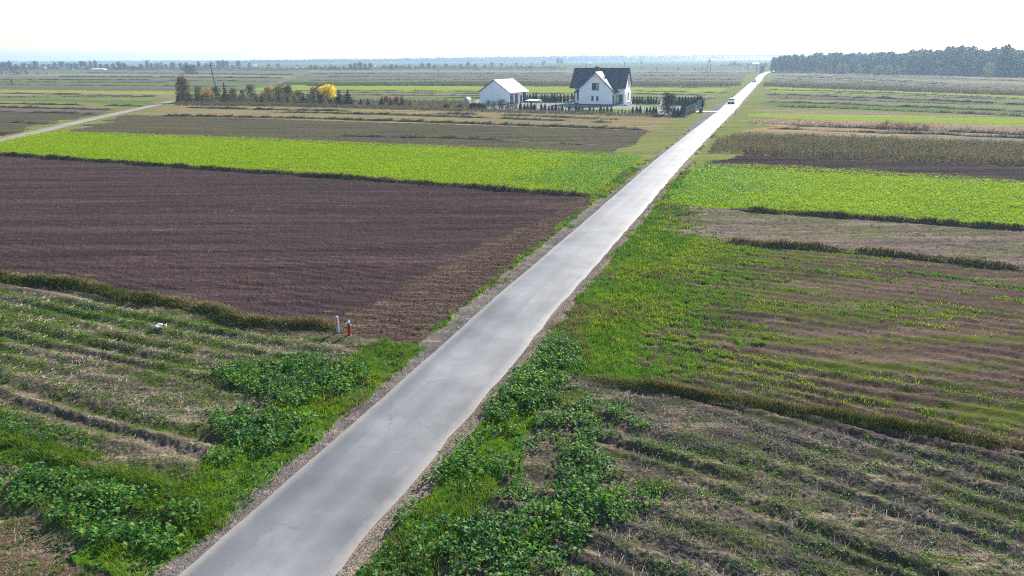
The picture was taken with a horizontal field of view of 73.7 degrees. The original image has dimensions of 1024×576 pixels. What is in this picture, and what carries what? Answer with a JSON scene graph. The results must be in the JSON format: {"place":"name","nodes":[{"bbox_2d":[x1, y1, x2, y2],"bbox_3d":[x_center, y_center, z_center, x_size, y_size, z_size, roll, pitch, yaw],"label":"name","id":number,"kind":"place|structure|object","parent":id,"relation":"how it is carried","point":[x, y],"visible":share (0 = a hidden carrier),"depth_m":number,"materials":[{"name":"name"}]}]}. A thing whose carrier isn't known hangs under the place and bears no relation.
{"place":"outdoors","nodes":[
{"label":"outdoors","id":0,"kind":"place"},
{"bbox_2d":[0,97,193,142],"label":"path","id":1,"kind":"structure","parent":0,"point":[75,122],"depth_m":150.69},
{"bbox_2d":[0,59,321,62],"bbox_3d":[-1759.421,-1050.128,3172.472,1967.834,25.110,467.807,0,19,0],"label":"hills","id":2,"kind":"structure","parent":0,"point":[132,61],"depth_m":3066.82,"materials":[{"name":"blue plant"}]},
{"bbox_2d":[0,283,408,575],"bbox_3d":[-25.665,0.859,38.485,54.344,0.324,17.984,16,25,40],"label":"stubble field","id":3,"kind":"structure","parent":0,"point":[154,443],"depth_m":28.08,"materials":[{"name":"beige plant"}]},
{"bbox_2d":[0,425,235,543],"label":"ridge grass","id":4,"kind":"structure","parent":3,"relation":"on","point":[57,449],"depth_m":22.19,"materials":[{"name":"green plant"}]},
{"bbox_2d":[0,347,371,554],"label":"kale patch","id":5,"kind":"object","parent":3,"relation":"on","point":[28,475],"visible":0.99,"depth_m":23.30,"materials":[{"name":"green plant"}]},
{"bbox_2d":[345,320,351,335],"bbox_3d":[-8.031,1.997,33.642,0.360,0.900,0.208,6,20,19],"label":"fire hydrant","id":6,"kind":"object","parent":3,"relation":"on","point":[348,324],"visible":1,"depth_m":33.57,"materials":[{"name":"metal"}]},
{"bbox_2d":[0,287,1023,575],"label":"ground weeds","id":7,"kind":"object","parent":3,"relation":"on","point":[658,561],"visible":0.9,"depth_m":22.56,"materials":[{"name":"green plant"}]},
{"bbox_2d":[263,72,307,86],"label":"farm track","id":8,"kind":"structure","parent":0,"point":[284,80],"depth_m":418.56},
{"bbox_2d":[0,155,590,344],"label":"plowed field","id":9,"kind":"structure","parent":0,"point":[246,256],"depth_m":52.58,"materials":[{"name":"soil"}]},
{"bbox_2d":[0,269,356,335],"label":"grass bank","id":10,"kind":"structure","parent":9,"relation":"on","point":[226,315],"depth_m":37.89,"materials":[{"name":"green plant"}]},
{"bbox_2d":[335,316,339,332],"bbox_3d":[-8.668,1.886,33.907,0.140,1.071,0.140,6,20,19],"label":"marker post","id":11,"kind":"object","parent":10,"relation":"on","point":[337,324],"visible":0.76,"depth_m":33.84,"materials":[{"name":"metal"}]},
{"bbox_2d":[0,161,567,313],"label":"field sprouts","id":12,"kind":"object","parent":9,"relation":"on","point":[212,230],"visible":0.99,"depth_m":61.91,"materials":[{"name":"green plant"}]},
{"bbox_2d":[0,112,652,154],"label":"tilled field","id":13,"kind":"structure","parent":0,"point":[610,140],"depth_m":127.31,"materials":[{"name":"soil"}]},
{"bbox_2d":[2,59,771,66],"bbox_3d":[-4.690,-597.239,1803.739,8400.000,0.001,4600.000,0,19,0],"label":"ground","id":14,"kind":"structure","parent":0,"point":[144,64],"depth_m":1827.37,"materials":[{"name":"green plant"}]},
{"bbox_2d":[71,121,807,575],"bbox_3d":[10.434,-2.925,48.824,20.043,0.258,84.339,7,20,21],"label":"grass verge","id":15,"kind":"object","parent":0,"point":[373,359],"depth_m":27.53,"materials":[{"name":"green plant"}]},
{"bbox_2d":[353,327,676,575],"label":"kale patch","id":16,"kind":"object","parent":15,"relation":"on","point":[481,522],"visible":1,"depth_m":20.82,"materials":[{"name":"green plant"}]},
{"bbox_2d":[153,71,773,575],"bbox_3d":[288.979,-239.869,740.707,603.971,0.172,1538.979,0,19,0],"label":"road shoulder","id":17,"kind":"object","parent":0,"point":[437,337],"visible":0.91,"depth_m":27.69},
{"bbox_2d":[144,180,668,575],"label":"gravel","id":18,"kind":"structure","parent":17,"relation":"on","point":[557,314],"depth_m":26.50,"materials":[{"name":"grey gravel"}]},
{"bbox_2d":[178,71,772,575],"bbox_3d":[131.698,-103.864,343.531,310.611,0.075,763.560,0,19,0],"label":"road","id":19,"kind":"structure","parent":0,"point":[328,507],"depth_m":25.52,"materials":[{"name":"grey asphalt"}]},
{"bbox_2d":[214,53,791,63],"bbox_3d":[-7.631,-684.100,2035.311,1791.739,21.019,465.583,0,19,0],"label":"hills","id":20,"kind":"structure","parent":0,"point":[606,58],"depth_m":1938.86,"materials":[{"name":"grey plant"}]},
{"bbox_2d":[0,61,1023,180],"bbox_3d":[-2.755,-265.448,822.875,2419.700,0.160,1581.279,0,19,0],"label":"farmland","id":21,"kind":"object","parent":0,"point":[667,131],"visible":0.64,"depth_m":227.22,"materials":[{"name":"plant"}]},
{"bbox_2d":[1,64,25,74],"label":"field bush","id":22,"kind":"object","parent":21,"relation":"on","point":[13,71],"visible":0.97,"depth_m":643.14,"materials":[{"name":"green plant"}]},
{"bbox_2d":[174,75,192,101],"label":"olive tree","id":23,"kind":"object","parent":21,"relation":"on","point":[184,86],"visible":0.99,"depth_m":212.49,"materials":[{"name":"green plant"}]},
{"bbox_2d":[181,64,199,73],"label":"field bush","id":24,"kind":"object","parent":21,"relation":"on","point":[188,67],"visible":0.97,"depth_m":624.05,"materials":[{"name":"green plant"}]},
{"bbox_2d":[191,84,201,95],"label":"hedge tree","id":25,"kind":"object","parent":21,"relation":"on","point":[198,89],"visible":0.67,"depth_m":222.12,"materials":[{"name":"green plant"}]},
{"bbox_2d":[200,88,213,100],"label":"orange tree","id":26,"kind":"object","parent":21,"relation":"on","point":[207,91],"visible":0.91,"depth_m":214.44,"materials":[{"name":"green plant"}]},
{"bbox_2d":[210,85,221,98],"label":"hedge tree","id":27,"kind":"object","parent":21,"relation":"on","point":[215,90],"visible":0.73,"depth_m":221.51,"materials":[{"name":"green plant"}]},
{"bbox_2d":[222,83,228,101],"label":"spruce tree","id":28,"kind":"object","parent":21,"relation":"on","point":[224,95],"visible":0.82,"depth_m":212.78,"materials":[{"name":"green plant"}]},
{"bbox_2d":[244,84,255,96],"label":"hedge tree","id":29,"kind":"object","parent":21,"relation":"on","point":[250,89],"visible":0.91,"depth_m":219.91,"materials":[{"name":"green plant"}]},
{"bbox_2d":[176,91,355,103],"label":"undergrowth","id":30,"kind":"object","parent":21,"relation":"on","point":[252,99],"visible":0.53,"depth_m":210.09,"materials":[{"name":"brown plant"}]},
{"bbox_2d":[262,86,272,99],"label":"orange tree","id":31,"kind":"object","parent":21,"relation":"on","point":[267,89],"visible":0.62,"depth_m":224.39,"materials":[{"name":"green plant"}]},
{"bbox_2d":[271,83,286,97],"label":"russet tree","id":32,"kind":"object","parent":21,"relation":"on","point":[279,89],"visible":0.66,"depth_m":223.07,"materials":[{"name":"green plant"}]},
{"bbox_2d":[283,84,293,99],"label":"hedge tree","id":33,"kind":"object","parent":21,"relation":"on","point":[288,88],"visible":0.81,"depth_m":220.89,"materials":[{"name":"green plant"}]},
{"bbox_2d":[308,86,316,98],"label":"hedge tree","id":34,"kind":"object","parent":21,"relation":"on","point":[312,92],"visible":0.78,"depth_m":214.68,"materials":[{"name":"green plant"}]},
{"bbox_2d":[317,84,336,99],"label":"yellow tree","id":35,"kind":"object","parent":21,"relation":"on","point":[327,90],"visible":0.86,"depth_m":209.32,"materials":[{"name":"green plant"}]},
{"bbox_2d":[335,90,343,104],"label":"spruce tree","id":36,"kind":"object","parent":21,"relation":"on","point":[338,101],"visible":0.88,"depth_m":198.03,"materials":[{"name":"green plant"}]},
{"bbox_2d":[344,89,353,104],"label":"spruce tree","id":37,"kind":"object","parent":21,"relation":"on","point":[348,99],"visible":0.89,"depth_m":195.78,"materials":[{"name":"green plant"}]},
{"bbox_2d":[355,98,469,107],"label":"dry weeds","id":38,"kind":"object","parent":21,"relation":"on","point":[430,104],"visible":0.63,"depth_m":198.81,"materials":[{"name":"brown plant"}]},
{"bbox_2d":[207,106,619,121],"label":"dry grass","id":39,"kind":"structure","parent":21,"relation":"on","point":[421,112],"depth_m":168.82,"materials":[{"name":"beige plant"}]},
{"bbox_2d":[0,63,841,73],"bbox_3d":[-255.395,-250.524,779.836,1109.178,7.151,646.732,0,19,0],"label":"scrub","id":40,"kind":"object","parent":21,"relation":"on","point":[405,67],"visible":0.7,"depth_m":801.98,"materials":[{"name":"green plant"}]},
{"bbox_2d":[174,100,687,117],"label":"dry weeds","id":41,"kind":"object","parent":21,"relation":"on","point":[254,103],"visible":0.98,"depth_m":181.28,"materials":[{"name":"brown plant"}]},
{"bbox_2d":[0,69,1023,144],"bbox_3d":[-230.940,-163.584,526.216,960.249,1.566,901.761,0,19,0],"label":"grass balks","id":42,"kind":"object","parent":21,"relation":"on","point":[1016,134],"depth_m":188.43,"materials":[{"name":"green plant"}]},
{"bbox_2d":[307,80,741,85],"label":"tall weeds","id":43,"kind":"object","parent":21,"relation":"on","point":[528,83],"visible":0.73,"depth_m":328.59,"materials":[{"name":"green plant"}]},
{"bbox_2d":[474,100,682,115],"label":"yard","id":44,"kind":"structure","parent":21,"relation":"on","point":[566,105],"depth_m":184.65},
{"bbox_2d":[478,78,528,103],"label":"white garage","id":45,"kind":"structure","parent":44,"relation":"on","point":[508,90],"depth_m":197.35,"materials":[{"name":"paint"}]},
{"bbox_2d":[357,99,685,114],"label":"wire fence","id":46,"kind":"object","parent":44,"relation":"on","point":[529,104],"visible":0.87,"depth_m":167.46,"materials":[{"name":"grey metal"}]},
{"bbox_2d":[569,65,632,105],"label":"white house","id":47,"kind":"structure","parent":44,"relation":"on","point":[597,85],"depth_m":189.62,"materials":[{"name":"paint"}]},
{"bbox_2d":[592,83,598,89],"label":"window","id":48,"kind":"structure","parent":47,"relation":"in","point":[595,86],"depth_m":187.19,"materials":[{"name":"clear glass"}]},
{"bbox_2d":[659,92,677,114],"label":"round bush","id":49,"kind":"object","parent":44,"relation":"on","point":[668,103],"visible":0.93,"depth_m":156.00,"materials":[{"name":"green plant"}]},
{"bbox_2d":[685,103,695,115],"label":"fence","id":50,"kind":"object","parent":21,"relation":"on","point":[690,109],"visible":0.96,"depth_m":156.35,"materials":[{"name":"grey metal"}]},
{"bbox_2d":[696,98,704,109],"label":"fence","id":51,"kind":"object","parent":21,"relation":"on","point":[698,106],"visible":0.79,"depth_m":174.47,"materials":[{"name":"grey metal"}]},
{"bbox_2d":[771,58,778,71],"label":"tree","id":52,"kind":"object","parent":21,"relation":"on","point":[775,61],"visible":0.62,"depth_m":540.98,"materials":[{"name":"green plant"}]},
{"bbox_2d":[778,56,788,70],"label":"tree","id":53,"kind":"object","parent":21,"relation":"on","point":[784,59],"visible":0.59,"depth_m":530.61,"materials":[{"name":"green plant"}]},
{"bbox_2d":[789,60,794,71],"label":"tree","id":54,"kind":"object","parent":21,"relation":"on","point":[791,66],"visible":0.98,"depth_m":502.11,"materials":[{"name":"green plant"}]},
{"bbox_2d":[794,57,799,71],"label":"tree","id":55,"kind":"object","parent":21,"relation":"on","point":[797,60],"visible":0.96,"depth_m":500.87,"materials":[{"name":"green plant"}]},
{"bbox_2d":[800,58,807,71],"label":"tree","id":56,"kind":"object","parent":21,"relation":"on","point":[804,62],"visible":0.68,"depth_m":517.61,"materials":[{"name":"green plant"}]},
{"bbox_2d":[807,59,812,71],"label":"tree","id":57,"kind":"object","parent":21,"relation":"on","point":[809,64],"visible":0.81,"depth_m":495.57,"materials":[{"name":"green plant"}]},
{"bbox_2d":[831,58,837,72],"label":"tree","id":58,"kind":"object","parent":21,"relation":"on","point":[833,66],"visible":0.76,"depth_m":480.18,"materials":[{"name":"green plant"}]},
{"bbox_2d":[848,61,854,72],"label":"tree","id":59,"kind":"object","parent":21,"relation":"on","point":[851,68],"visible":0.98,"depth_m":470.48,"materials":[{"name":"green plant"}]},
{"bbox_2d":[710,129,1023,164],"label":"tall weeds","id":60,"kind":"object","parent":21,"relation":"on","point":[939,146],"visible":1,"depth_m":95.48,"materials":[{"name":"plant"}]},
{"bbox_2d":[864,57,872,73],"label":"tree","id":61,"kind":"object","parent":21,"relation":"on","point":[868,65],"visible":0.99,"depth_m":456.09,"materials":[{"name":"green plant"}]},
{"bbox_2d":[870,58,876,72],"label":"tree","id":62,"kind":"object","parent":21,"relation":"on","point":[874,62],"visible":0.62,"depth_m":465.74,"materials":[{"name":"green plant"}]},
{"bbox_2d":[749,117,1023,132],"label":"dry reeds","id":63,"kind":"object","parent":21,"relation":"on","point":[869,124],"visible":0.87,"depth_m":126.65,"materials":[{"name":"beige plant"}]},
{"bbox_2d":[763,81,1023,95],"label":"tall weeds","id":64,"kind":"object","parent":21,"relation":"on","point":[923,88],"visible":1,"depth_m":257.12,"materials":[{"name":"beige plant"}]},
{"bbox_2d":[890,56,896,73],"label":"tree","id":65,"kind":"object","parent":21,"relation":"on","point":[893,60],"visible":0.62,"depth_m":452.73,"materials":[{"name":"green plant"}]},
{"bbox_2d":[894,59,901,73],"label":"tree","id":66,"kind":"object","parent":21,"relation":"on","point":[898,61],"visible":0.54,"depth_m":440.57,"materials":[{"name":"green plant"}]},
{"bbox_2d":[874,119,932,130],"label":"dry reeds","id":67,"kind":"object","parent":21,"relation":"on","point":[908,124],"visible":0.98,"depth_m":122.98,"materials":[{"name":"beige plant"}]},
{"bbox_2d":[907,55,918,74],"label":"tree","id":68,"kind":"object","parent":21,"relation":"on","point":[914,62],"visible":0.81,"depth_m":433.16,"materials":[{"name":"green plant"}]},
{"bbox_2d":[915,60,923,74],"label":"tree","id":69,"kind":"object","parent":21,"relation":"on","point":[920,69],"visible":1,"depth_m":428.99,"materials":[{"name":"green plant"}]},
{"bbox_2d":[917,51,928,73],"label":"tree","id":70,"kind":"object","parent":21,"relation":"on","point":[920,57],"visible":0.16,"depth_m":450.17,"materials":[{"name":"green plant"}]},
{"bbox_2d":[926,57,934,74],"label":"tree","id":71,"kind":"object","parent":21,"relation":"on","point":[928,71],"visible":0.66,"depth_m":432.07,"materials":[{"name":"green plant"}]},
{"bbox_2d":[930,61,938,73],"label":"tree","id":72,"kind":"object","parent":21,"relation":"on","point":[934,65],"visible":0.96,"depth_m":421.24,"materials":[{"name":"green plant"}]},
{"bbox_2d":[941,53,951,74],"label":"tree","id":73,"kind":"object","parent":21,"relation":"on","point":[947,57],"visible":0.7,"depth_m":421.80,"materials":[{"name":"green plant"}]},
{"bbox_2d":[954,45,964,67],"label":"tree","id":74,"kind":"object","parent":21,"relation":"on","point":[960,50],"visible":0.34,"depth_m":432.01,"materials":[{"name":"green plant"}]},
{"bbox_2d":[959,55,967,74],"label":"tree","id":75,"kind":"object","parent":21,"relation":"on","point":[963,61],"visible":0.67,"depth_m":412.51,"materials":[{"name":"green plant"}]},
{"bbox_2d":[963,49,974,74],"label":"tree","id":76,"kind":"object","parent":21,"relation":"on","point":[966,52],"visible":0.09,"depth_m":424.13,"materials":[{"name":"green plant"}]},
{"bbox_2d":[963,53,976,74],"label":"tree","id":77,"kind":"object","parent":21,"relation":"on","point":[969,62],"visible":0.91,"depth_m":404.95,"materials":[{"name":"green plant"}]},
{"bbox_2d":[973,55,983,75],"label":"tree","id":78,"kind":"object","parent":21,"relation":"on","point":[978,60],"visible":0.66,"depth_m":401.04,"materials":[{"name":"green plant"}]},
{"bbox_2d":[976,59,985,75],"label":"tree","id":79,"kind":"object","parent":21,"relation":"on","point":[981,64],"visible":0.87,"depth_m":397.57,"materials":[{"name":"green plant"}]},
{"bbox_2d":[983,60,992,75],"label":"tree","id":80,"kind":"object","parent":21,"relation":"on","point":[986,64],"visible":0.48,"depth_m":394.63,"materials":[{"name":"green plant"}]},
{"bbox_2d":[983,62,996,76],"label":"pale tree","id":81,"kind":"object","parent":21,"relation":"on","point":[988,71],"visible":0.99,"depth_m":382.50,"materials":[{"name":"green plant"}]},
{"bbox_2d":[985,52,995,60],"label":"tree","id":82,"kind":"object","parent":21,"relation":"on","point":[989,55],"visible":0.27,"depth_m":415.19,"materials":[{"name":"green plant"}]},
{"bbox_2d":[991,56,1004,76],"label":"tree","id":83,"kind":"object","parent":21,"relation":"on","point":[997,59],"visible":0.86,"depth_m":388.97,"materials":[{"name":"green plant"}]},
{"bbox_2d":[995,56,1007,76],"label":"tree","id":84,"kind":"object","parent":21,"relation":"on","point":[1003,58],"visible":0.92,"depth_m":387.30,"materials":[{"name":"green plant"}]},
{"bbox_2d":[998,43,1011,75],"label":"tree","id":85,"kind":"object","parent":21,"relation":"on","point":[1005,51],"visible":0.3,"depth_m":390.07,"materials":[{"name":"green plant"}]},
{"bbox_2d":[1000,60,1010,76],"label":"tree","id":86,"kind":"object","parent":21,"relation":"on","point":[1006,64],"visible":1,"depth_m":383.87,"materials":[{"name":"green plant"}]},
{"bbox_2d":[1005,53,1018,76],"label":"tree","id":87,"kind":"object","parent":21,"relation":"on","point":[1013,58],"visible":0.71,"depth_m":382.48,"materials":[{"name":"green plant"}]},
{"bbox_2d":[1008,59,1021,76],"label":"tree","id":88,"kind":"object","parent":21,"relation":"on","point":[1016,66],"visible":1,"depth_m":378.12,"materials":[{"name":"green plant"}]},
{"bbox_2d":[1017,58,1023,76],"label":"tree","id":89,"kind":"object","parent":21,"relation":"on","point":[1018,71],"visible":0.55,"depth_m":381.11,"materials":[{"name":"green plant"}]},
{"bbox_2d":[0,131,1023,225],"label":"crop field","id":90,"kind":"structure","parent":0,"point":[714,204],"depth_m":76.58,"materials":[{"name":"green plant"}]},
{"bbox_2d":[0,151,592,196],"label":"grass bank","id":91,"kind":"structure","parent":90,"relation":"on","point":[497,187],"depth_m":78.39,"materials":[{"name":"green plant"}]},
{"bbox_2d":[670,161,1023,224],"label":"mustard crop","id":92,"kind":"object","parent":90,"relation":"on","point":[949,200],"visible":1,"depth_m":66.78,"materials":[{"name":"green plant"}]},
{"bbox_2d":[0,132,1023,183],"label":"dark field","id":93,"kind":"structure","parent":0,"point":[977,171],"depth_m":82.66,"materials":[{"name":"soil"}]},
{"bbox_2d":[0,0,1023,61],"label":"sky","id":94,"kind":"structure","parent":0,"point":[33,30],"materials":[{"name":"white"}]},
{"bbox_2d":[530,102,661,112],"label":"lawn","id":95,"kind":"structure","parent":0,"point":[615,110],"depth_m":182.89,"materials":[{"name":"green plant"}]},
{"bbox_2d":[433,373,1023,575],"bbox_3d":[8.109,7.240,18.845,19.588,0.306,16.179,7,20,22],"label":"straw field","id":96,"kind":"structure","parent":0,"point":[538,469],"depth_m":21.16,"materials":[{"name":"beige plant"}]},
{"bbox_2d":[570,228,1023,458],"bbox_3d":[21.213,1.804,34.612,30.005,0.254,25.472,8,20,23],"label":"grassy field","id":97,"kind":"structure","parent":0,"point":[968,359],"depth_m":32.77,"materials":[{"name":"plant"}]},
{"bbox_2d":[572,370,1023,452],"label":"grass bank","id":98,"kind":"structure","parent":97,"relation":"on","point":[841,415],"depth_m":25.96,"materials":[{"name":"green plant"}]},
{"bbox_2d":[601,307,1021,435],"bbox_3d":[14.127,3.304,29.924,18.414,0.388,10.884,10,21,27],"label":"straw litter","id":99,"kind":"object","parent":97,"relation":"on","point":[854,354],"visible":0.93,"depth_m":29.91,"materials":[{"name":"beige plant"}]},
{"bbox_2d":[709,52,903,55],"bbox_3d":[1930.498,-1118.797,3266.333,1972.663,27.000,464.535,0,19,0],"label":"hills","id":100,"kind":"structure","parent":0,"point":[799,54],"depth_m":3294.29,"materials":[{"name":"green plant"}]},
{"bbox_2d":[664,205,1023,266],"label":"pale field","id":101,"kind":"structure","parent":0,"point":[827,235],"depth_m":52.23,"materials":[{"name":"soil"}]},
{"bbox_2d":[699,235,1023,271],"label":"grass bank","id":102,"kind":"structure","parent":101,"relation":"on","point":[901,254],"depth_m":46.62,"materials":[{"name":"green plant"}]},
{"bbox_2d":[729,205,1023,230],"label":"grass bank","id":103,"kind":"structure","parent":101,"relation":"on","point":[834,213],"depth_m":56.16,"materials":[{"name":"green plant"}]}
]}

